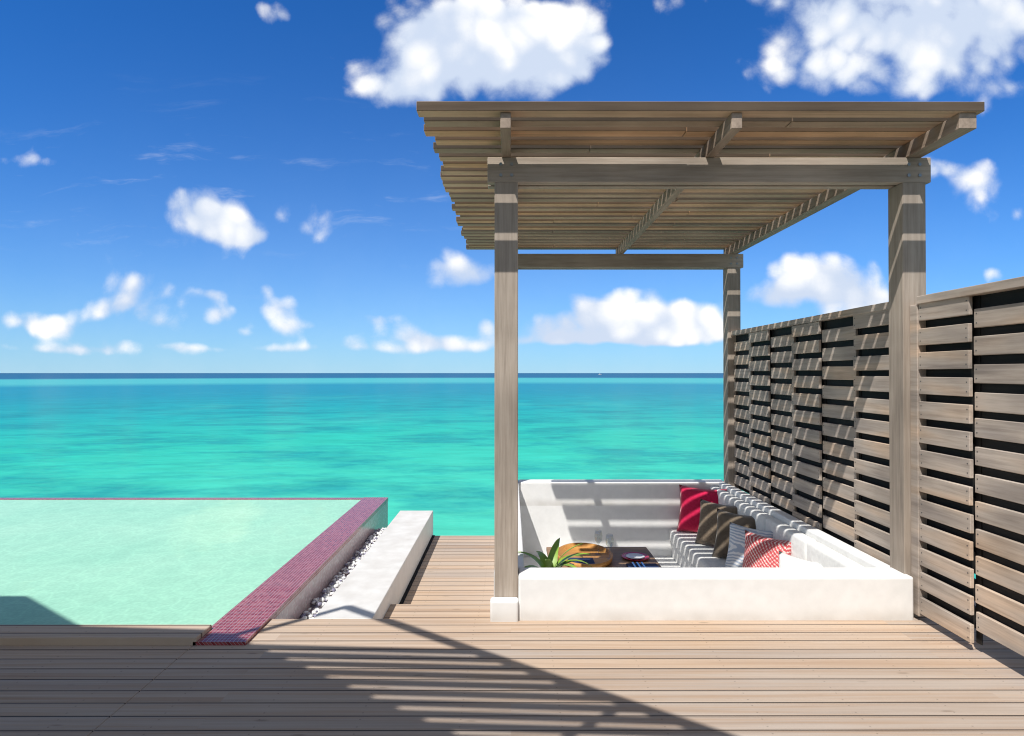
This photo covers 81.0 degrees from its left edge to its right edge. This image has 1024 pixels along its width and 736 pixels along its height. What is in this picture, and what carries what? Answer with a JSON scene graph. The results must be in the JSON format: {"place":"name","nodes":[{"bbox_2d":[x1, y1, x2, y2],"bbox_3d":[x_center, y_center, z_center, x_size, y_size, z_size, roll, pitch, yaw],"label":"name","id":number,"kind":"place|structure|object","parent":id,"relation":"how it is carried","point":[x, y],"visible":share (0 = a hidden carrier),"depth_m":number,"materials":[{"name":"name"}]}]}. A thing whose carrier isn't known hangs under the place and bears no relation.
{"place":"outdoors","nodes":[
{"label":"outdoors","id":0,"kind":"place"},
{"bbox_2d":[0,373,975,578],"bbox_3d":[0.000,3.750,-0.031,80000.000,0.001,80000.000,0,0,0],"label":"sea","id":1,"kind":"structure","parent":0,"point":[413,441],"depth_m":36.60,"materials":[{"name":"liquid"}]},
{"bbox_2d":[0,511,1023,735],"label":"deck","id":2,"kind":"structure","parent":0,"point":[437,652],"depth_m":3.06,"materials":[{"name":"brown wood"}]},
{"bbox_2d":[275,501,387,618],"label":"pool outer wall","id":3,"kind":"structure","parent":2,"relation":"in","point":[298,605],"depth_m":5.09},
{"bbox_2d":[0,500,359,624],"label":"pool water","id":4,"kind":"structure","parent":3,"relation":"in","point":[137,562],"depth_m":5.08,"materials":[{"name":"teal liquid"}]},
{"bbox_2d":[0,497,387,644],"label":"pool rim","id":5,"kind":"object","parent":3,"relation":"on","point":[247,619],"visible":0.9,"depth_m":4.56,"materials":[{"name":"tile"}]},
{"bbox_2d":[300,528,385,618],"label":"pebbles","id":6,"kind":"object","parent":3,"relation":"on","point":[328,593],"visible":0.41,"depth_m":5.02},
{"bbox_2d":[313,511,432,618],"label":"low wall","id":7,"kind":"structure","parent":2,"relation":"on","point":[375,583],"depth_m":4.76,"materials":[{"name":"white paint"}]},
{"bbox_2d":[399,535,434,603],"bbox_3d":[-0.871,1.854,5.523,0.030,0.004,2.320,0,0,0],"label":"drain slot","id":8,"kind":"object","parent":2,"relation":"on","point":[415,573],"visible":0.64,"depth_m":5.43,"materials":[{"name":"black"}]},
{"bbox_2d":[490,479,912,621],"bbox_3d":[1.190,1.911,5.481,2.660,1.170,3.490,0,0,0],"label":"lounge box","id":9,"kind":"object","parent":2,"relation":"on","point":[624,512],"visible":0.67,"depth_m":3.77,"materials":[{"name":"white paint"}]},
{"bbox_2d":[546,547,661,567],"bbox_3d":[0.821,1.956,5.425,0.980,0.480,0.680,0,0,0],"label":"coffee table","id":10,"kind":"object","parent":9,"relation":"on","point":[619,560],"visible":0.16,"depth_m":5.43,"materials":[{"name":"brown wood"}]},
{"bbox_2d":[558,543,612,567],"bbox_3d":[0.651,1.688,5.387,0.501,0.055,0.661,0,0,0],"label":"serving tray","id":11,"kind":"object","parent":10,"relation":"on","point":[602,557],"visible":0.68,"depth_m":5.48,"materials":[{"name":"brown wood"}]},
{"bbox_2d":[568,558,658,567],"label":"napkins","id":12,"kind":"object","parent":10,"relation":"on","point":[628,565],"visible":0.62,"depth_m":5.17,"materials":[{"name":"blue fabric"}]},
{"bbox_2d":[632,562,645,567],"bbox_3d":[1.089,1.691,5.123,0.095,0.004,0.210,0,0,0],"label":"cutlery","id":13,"kind":"object","parent":12,"relation":"on","point":[644,566],"visible":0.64,"depth_m":5.14,"materials":[{"name":"silver metal"}]},
{"bbox_2d":[621,552,648,560],"bbox_3d":[1.111,1.704,5.408,0.250,0.022,0.250,0,0,0],"label":"red plate","id":14,"kind":"object","parent":10,"relation":"on","point":[623,555],"visible":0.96,"depth_m":5.40,"materials":[{"name":"red ceramic"}]},
{"bbox_2d":[626,553,644,558],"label":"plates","id":15,"kind":"object","parent":14,"relation":"on","point":[635,556],"visible":0.5,"depth_m":5.42,"materials":[{"name":"white ceramic"}]},
{"bbox_2d":[672,544,693,567],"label":"seat plinth","id":16,"kind":"structure","parent":9,"relation":"attached to","point":[680,559],"depth_m":6.65,"materials":[{"name":"white fabric"}]},
{"bbox_2d":[670,486,862,567],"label":"seat cushions","id":17,"kind":"object","parent":9,"relation":"on","point":[696,555],"visible":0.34,"depth_m":5.60,"materials":[{"name":"white fabric"}]},
{"bbox_2d":[677,485,726,531],"bbox_3d":[2.158,1.623,6.830,0.540,0.540,0.170,0,-15,30],"label":"red pillow","id":18,"kind":"object","parent":17,"relation":"on","point":[689,515],"visible":0.64,"depth_m":6.82,"materials":[{"name":"red fabric"}]},
{"bbox_2d":[695,499,737,545],"bbox_3d":[2.159,1.647,6.290,0.159,0.480,0.480,19,-13,-40],"label":"pillow","id":19,"kind":"object","parent":17,"relation":"on","point":[707,530],"visible":0.47,"depth_m":6.30,"materials":[{"name":"brown fabric"}]},
{"bbox_2d":[712,508,755,557],"bbox_3d":[2.190,1.643,5.830,0.159,0.480,0.480,20,-14,-42],"label":"pillow","id":20,"kind":"object","parent":17,"relation":"on","point":[724,520],"visible":0.45,"depth_m":5.86,"materials":[{"name":"brown fabric"}]},
{"bbox_2d":[724,522,772,567],"bbox_3d":[2.151,1.659,5.450,0.138,0.440,0.440,18,-12,-39],"label":"pillow","id":21,"kind":"object","parent":17,"relation":"on","point":[735,554],"visible":0.4,"depth_m":5.48,"materials":[{"name":"grey fabric"}]},
{"bbox_2d":[742,530,790,567],"bbox_3d":[2.161,1.651,5.110,0.148,0.450,0.450,18,-11,-37],"label":"checkered pillow","id":22,"kind":"object","parent":17,"relation":"on","point":[761,551],"visible":0.46,"depth_m":5.09,"materials":[{"name":"red fabric"}]},
{"bbox_2d":[779,551,821,566],"bbox_3d":[2.212,1.661,4.590,0.138,0.420,0.420,17,-10,-34],"label":"white pillow","id":23,"kind":"object","parent":17,"relation":"on","point":[786,560],"visible":0.11,"depth_m":4.64,"materials":[{"name":"white fabric"}]},
{"bbox_3d":[0.263,1.840,4.155,0.240,0.690,0.240,0,0,0],"label":"plant pot","id":24,"kind":"object","parent":9,"relation":"on","visible":0},
{"bbox_2d":[518,538,591,567],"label":"plant leaves","id":25,"kind":"object","parent":24,"relation":"on","point":[545,561],"visible":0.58,"depth_m":4.20,"materials":[{"name":"green plant"}]},
{"bbox_2d":[494,182,925,616],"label":"pergola posts","id":26,"kind":"object","parent":2,"relation":"on","point":[907,240],"visible":0.72,"depth_m":3.83,"materials":[{"name":"brown wood"}]},
{"bbox_2d":[488,157,930,269],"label":"pergola beams","id":27,"kind":"structure","parent":26,"relation":"attached to","point":[679,173],"depth_m":3.84,"materials":[{"name":"brown wood"}]},
{"bbox_2d":[500,112,976,253],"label":"roof rafters","id":28,"kind":"object","parent":27,"relation":"on","point":[956,126],"visible":0.69,"depth_m":3.88,"materials":[{"name":"brown wood"}]},
{"bbox_2d":[416,101,984,249],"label":"pergola slats","id":29,"kind":"object","parent":28,"relation":"on","point":[467,143],"visible":0.62,"depth_m":3.93,"materials":[{"name":"brown wood"}]},
{"bbox_2d":[499,162,921,263],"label":"beam brackets","id":30,"kind":"object","parent":26,"relation":"attached to","point":[908,164],"visible":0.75,"depth_m":3.83,"materials":[{"name":"metal"}]},
{"bbox_2d":[731,276,1023,656],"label":"screen","id":31,"kind":"object","parent":2,"relation":"on","point":[947,304],"visible":0.94,"depth_m":3.75,"materials":[{"name":"brown wood"}]},
{"bbox_2d":[734,300,978,637],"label":"screen screws","id":32,"kind":"object","parent":31,"relation":"attached to","point":[854,437],"visible":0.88,"depth_m":3.73,"materials":[{"name":"grey metal"}]},
{"bbox_2d":[736,288,1023,644],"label":"fence slats","id":33,"kind":"object","parent":31,"relation":"attached to","point":[1001,298],"visible":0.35,"depth_m":3.68,"materials":[{"name":"brown wood"}]},
{"bbox_2d":[0,0,1023,372],"label":"sky","id":34,"kind":"structure","parent":0,"point":[187,186],"materials":[{"name":"blue"}]}
]}

